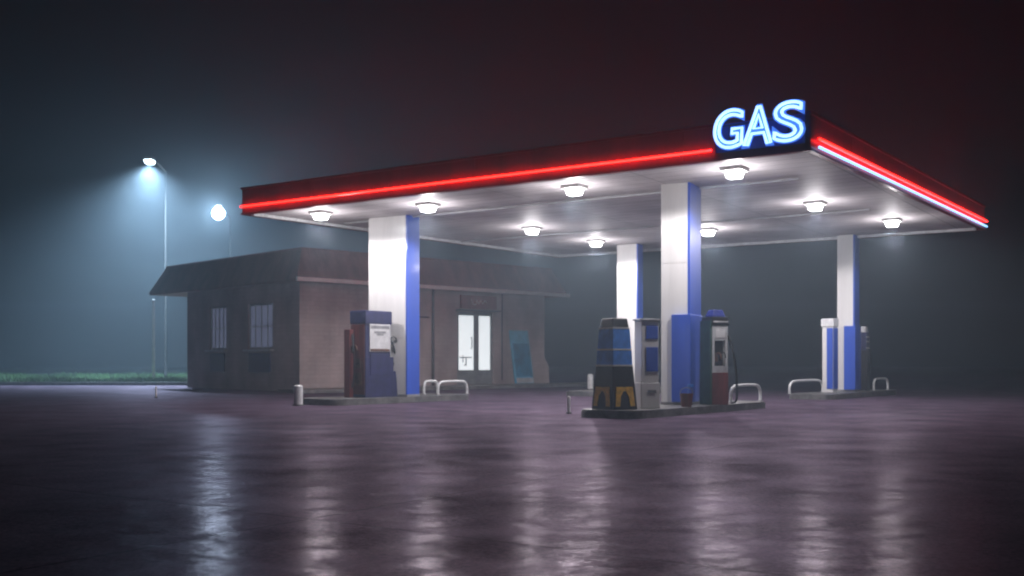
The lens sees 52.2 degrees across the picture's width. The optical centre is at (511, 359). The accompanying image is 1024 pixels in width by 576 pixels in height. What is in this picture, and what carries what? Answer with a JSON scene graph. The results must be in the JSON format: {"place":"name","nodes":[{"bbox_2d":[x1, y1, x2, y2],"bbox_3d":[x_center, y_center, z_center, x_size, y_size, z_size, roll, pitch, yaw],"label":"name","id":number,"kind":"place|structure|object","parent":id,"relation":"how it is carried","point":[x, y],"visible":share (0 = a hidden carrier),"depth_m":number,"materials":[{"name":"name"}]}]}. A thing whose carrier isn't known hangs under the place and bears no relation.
{"place":"outdoors","nodes":[
{"label":"outdoors","id":0,"kind":"place"},
{"bbox_2d":[0,370,186,381],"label":"grass verge ground","id":1,"kind":"structure","parent":0,"point":[72,376],"depth_m":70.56,"materials":[{"name":"green plant"}]},
{"bbox_2d":[152,299,154,378],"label":"marker pole","id":2,"kind":"object","parent":1,"relation":"on","point":[153,337],"visible":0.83,"depth_m":49.94,"materials":[{"name":"grey metal"}]},
{"bbox_2d":[143,157,166,376],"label":"street lamp","id":3,"kind":"object","parent":1,"relation":"on","point":[149,160],"visible":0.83,"depth_m":54.36,"materials":[{"name":"grey metal"}]},
{"bbox_2d":[212,204,230,256],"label":"street lamp","id":4,"kind":"object","parent":1,"relation":"on","point":[218,213],"visible":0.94,"depth_m":57.89,"materials":[{"name":"grey metal"}]},
{"bbox_2d":[149,247,569,390],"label":"shop building","id":5,"kind":"structure","parent":0,"point":[272,320],"depth_m":39.72,"materials":[{"name":"brown paint"}]},
{"bbox_2d":[205,306,227,371],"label":"window","id":6,"kind":"structure","parent":5,"relation":"in","point":[218,314],"depth_m":40.09,"materials":[{"name":"glass"}]},
{"bbox_2d":[243,303,273,372],"bbox_3d":[-9.138,-0.799,37.799,0.280,2.498,1.940,0,0,-44],"label":"window","id":7,"kind":"structure","parent":5,"relation":"in","point":[260,315],"depth_m":37.85,"materials":[{"name":"glass"}]},
{"bbox_2d":[457,312,491,384],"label":"door","id":8,"kind":"structure","parent":5,"relation":"in","point":[474,330],"depth_m":41.51,"materials":[{"name":"glass"}]},
{"bbox_2d":[277,382,593,393],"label":"sidewalk","id":9,"kind":"structure","parent":0,"point":[441,387],"depth_m":39.63,"materials":[{"name":"concrete"}]},
{"bbox_2d":[509,330,533,382],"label":"blue board","id":10,"kind":"object","parent":9,"relation":"on","point":[521,357],"visible":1,"depth_m":43.04,"materials":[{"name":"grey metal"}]},
{"bbox_2d":[0,366,1023,575],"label":"ground","id":11,"kind":"structure","parent":0,"point":[920,472],"depth_m":9.38,"materials":[{"name":"grey asphalt"}]},
{"bbox_2d":[0,382,186,384],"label":"kerb","id":12,"kind":"structure","parent":11,"relation":"on","point":[93,383],"depth_m":45.20,"materials":[{"name":"concrete"}]},
{"bbox_2d":[293,385,303,405],"bbox_3d":[-5.153,0.850,25.184,0.280,0.500,0.280,0,0,0],"label":"bollard","id":13,"kind":"object","parent":11,"relation":"on","point":[298,395],"visible":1,"depth_m":25.09,"materials":[{"name":"white metal"}]},
{"bbox_2d":[303,393,468,405],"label":"pump island","id":14,"kind":"structure","parent":11,"relation":"on","point":[344,401],"depth_m":26.41,"materials":[{"name":"concrete"}]},
{"bbox_2d":[344,310,396,397],"bbox_3d":[-3.587,-0.152,26.786,0.620,2.200,1.369,0,0,38],"label":"fuel pump","id":15,"kind":"object","parent":14,"relation":"on","point":[369,372],"visible":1,"depth_m":26.40,"materials":[{"name":"blue paint"}]},
{"bbox_2d":[369,215,419,396],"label":"canopy column","id":16,"kind":"structure","parent":14,"relation":"on","point":[394,265],"depth_m":27.16,"materials":[{"name":"grey metal"}]},
{"bbox_2d":[240,111,987,257],"bbox_3d":[3.262,-4.041,28.022,15.254,0.742,13.997,0,0,34],"label":"station canopy","id":17,"kind":"object","parent":16,"relation":"on","point":[861,187],"visible":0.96,"depth_m":24.39,"materials":[{"name":"white metal"}]},
{"bbox_2d":[308,210,332,219],"bbox_3d":[-4.832,-3.650,26.385,0.440,0.199,0.440,0,0,34],"label":"canopy light","id":18,"kind":"object","parent":17,"relation":"attached to","point":[320,214],"visible":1,"depth_m":26.27,"materials":[{"name":"white paint"}]},
{"bbox_2d":[415,202,440,212],"bbox_3d":[-2.013,-3.650,25.018,0.440,0.199,0.440,0,0,34],"label":"canopy light","id":19,"kind":"object","parent":17,"relation":"attached to","point":[427,207],"visible":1,"depth_m":24.90,"materials":[{"name":"white paint"}]},
{"bbox_2d":[521,226,542,234],"bbox_3d":[0.564,-3.650,29.442,0.440,0.199,0.440,0,0,34],"label":"canopy light","id":20,"kind":"object","parent":17,"relation":"attached to","point":[531,230],"visible":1,"depth_m":29.32,"materials":[{"name":"white paint"}]},
{"bbox_2d":[560,183,587,195],"bbox_3d":[1.342,-3.650,22.458,0.440,0.199,0.440,0,0,34],"label":"canopy light","id":21,"kind":"object","parent":17,"relation":"attached to","point":[577,189],"visible":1,"depth_m":22.34,"materials":[{"name":"white paint"}]},
{"bbox_2d":[586,239,605,246],"bbox_3d":[2.625,-3.650,32.625,0.440,0.199,0.440,0,0,34],"label":"canopy light","id":22,"kind":"object","parent":17,"relation":"attached to","point":[595,242],"visible":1,"depth_m":32.51,"materials":[{"name":"white paint"}]},
{"bbox_2d":[701,227,717,235],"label":"canopy light","id":23,"kind":"object","parent":17,"relation":"attached to","point":[710,231],"visible":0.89,"depth_m":29.67,"materials":[{"name":"white paint"}]},
{"bbox_2d":[720,165,748,178],"bbox_3d":[4.340,-3.650,20.373,0.440,0.199,0.440,0,0,34],"label":"canopy light","id":24,"kind":"object","parent":17,"relation":"attached to","point":[734,172],"visible":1,"depth_m":20.26,"materials":[{"name":"white paint"}]},
{"bbox_2d":[713,99,805,152],"bbox_3d":[4.435,-4.212,18.793,1.729,0.785,0.124,0,0,34],"label":"neon sign","id":25,"kind":"object","parent":17,"relation":"attached to","point":[781,127],"visible":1,"depth_m":18.75,"materials":[{"name":"blue glass"}]},
{"bbox_2d":[803,200,826,210],"bbox_3d":[7.191,-3.650,24.762,0.440,0.199,0.440,0,0,34],"label":"canopy light","id":26,"kind":"object","parent":17,"relation":"attached to","point":[816,205],"visible":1,"depth_m":24.64,"materials":[{"name":"white paint"}]},
{"bbox_2d":[881,218,902,226],"bbox_3d":[10.101,-3.650,27.750,0.440,0.199,0.440,0,0,34],"label":"canopy light","id":27,"kind":"object","parent":17,"relation":"attached to","point":[891,222],"visible":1,"depth_m":27.63,"materials":[{"name":"white paint"}]},
{"bbox_2d":[423,380,439,393],"bbox_3d":[-2.255,0.749,28.995,0.150,0.400,0.700,0,0,38],"label":"guard rail","id":28,"kind":"object","parent":14,"relation":"on","point":[426,381],"visible":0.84,"depth_m":28.88,"materials":[{"name":"grey metal"}]},
{"bbox_2d":[436,380,468,394],"bbox_3d":[-1.626,0.749,28.662,0.150,0.400,1.350,0,0,38],"label":"guard rail","id":29,"kind":"object","parent":14,"relation":"on","point":[450,381],"visible":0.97,"depth_m":28.57,"materials":[{"name":"grey metal"}]},
{"bbox_2d":[566,396,571,413],"bbox_3d":[1.166,0.920,21.425,0.130,0.360,0.130,0,0,0],"label":"bollard","id":30,"kind":"object","parent":11,"relation":"on","point":[568,405],"visible":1,"depth_m":21.39,"materials":[{"name":"grey metal"}]},
{"bbox_2d":[581,400,764,418],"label":"pump island","id":31,"kind":"structure","parent":11,"relation":"on","point":[662,411],"depth_m":20.43,"materials":[{"name":"concrete"}]},
{"bbox_2d":[592,318,636,409],"bbox_3d":[1.978,0.072,20.191,0.643,1.751,0.643,0,0,-35],"label":"display rack","id":32,"kind":"object","parent":31,"relation":"on","point":[614,386],"visible":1,"depth_m":20.01,"materials":[{"name":"black plastic"}]},
{"bbox_2d":[633,318,660,407],"bbox_3d":[2.660,0.068,20.631,0.440,1.760,0.362,0,0,-20],"label":"fuel pump","id":33,"kind":"object","parent":31,"relation":"on","point":[647,387],"visible":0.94,"depth_m":20.49,"materials":[{"name":"grey metal"}]},
{"bbox_2d":[660,182,702,404],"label":"canopy column","id":34,"kind":"structure","parent":31,"relation":"on","point":[681,317],"depth_m":22.13,"materials":[{"name":"grey metal"}]},
{"bbox_2d":[680,384,692,406],"bbox_3d":[3.526,0.720,21.096,0.285,0.456,0.272,0,0,0],"label":"bucket","id":35,"kind":"object","parent":31,"relation":"on","point":[686,399],"visible":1,"depth_m":21.01,"materials":[{"name":"red paint"}]},
{"bbox_2d":[700,309,737,404],"bbox_3d":[4.438,-0.062,22.242,0.720,2.020,0.486,0,0,-25],"label":"fuel pump","id":36,"kind":"object","parent":31,"relation":"on","point":[714,334],"visible":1,"depth_m":22.12,"materials":[{"name":"red paint"}]},
{"bbox_2d":[728,383,762,402],"bbox_3d":[5.262,0.739,23.482,0.150,0.421,1.650,0,0,38],"label":"guard rail","id":37,"kind":"object","parent":31,"relation":"on","point":[745,385],"visible":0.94,"depth_m":23.43,"materials":[{"name":"grey metal"}]},
{"bbox_2d":[789,389,895,399],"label":"pump island","id":38,"kind":"structure","parent":11,"relation":"on","point":[830,395],"depth_m":29.61,"materials":[{"name":"concrete"}]},
{"bbox_2d":[787,379,821,393],"bbox_3d":[8.468,0.750,30.013,0.150,0.402,2.550,0,0,38],"label":"guard rail","id":39,"kind":"object","parent":38,"relation":"on","point":[799,380],"visible":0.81,"depth_m":29.64,"materials":[{"name":"grey metal"}]},
{"bbox_2d":[821,318,838,392],"bbox_3d":[9.331,-0.132,30.646,0.380,2.160,0.420,0,0,38],"label":"fuel pump","id":40,"kind":"object","parent":38,"relation":"on","point":[829,326],"visible":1,"depth_m":30.49,"materials":[{"name":"blue metal"}]},
{"bbox_2d":[837,234,860,391],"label":"canopy column","id":41,"kind":"structure","parent":38,"relation":"on","point":[849,353],"depth_m":31.28,"materials":[{"name":"grey metal"}]},
{"bbox_2d":[860,327,870,390],"bbox_3d":[10.922,-0.042,32.259,0.401,1.980,0.482,0,0,38],"label":"fuel pump","id":42,"kind":"object","parent":38,"relation":"on","point":[865,364],"visible":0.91,"depth_m":32.13,"materials":[{"name":"black plastic"}]},
{"bbox_2d":[871,377,889,390],"bbox_3d":[11.636,0.749,32.931,0.150,0.401,1.450,0,0,38],"label":"guard rail","id":43,"kind":"object","parent":38,"relation":"on","point":[881,378],"visible":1,"depth_m":32.86,"materials":[{"name":"grey metal"}]},
{"bbox_2d":[0,0,1023,366],"label":"sky","id":44,"kind":"structure","parent":0,"point":[226,96],"materials":[{"name":"black"}]},
{"bbox_2d":[566,387,660,395],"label":"pump island","id":45,"kind":"structure","parent":0,"point":[580,393],"depth_m":31.78,"materials":[{"name":"concrete"}]},
{"bbox_2d":[587,374,592,389],"bbox_3d":[2.913,0.810,38.797,0.280,0.580,0.280,0,0,0],"label":"bollard","id":46,"kind":"object","parent":45,"relation":"on","point":[589,381],"visible":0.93,"depth_m":38.71,"materials":[{"name":"white metal"}]},
{"bbox_2d":[617,244,642,381],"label":"canopy column","id":47,"kind":"structure","parent":45,"relation":"on","point":[629,282],"depth_m":33.80,"materials":[{"name":"grey metal"}]}
]}

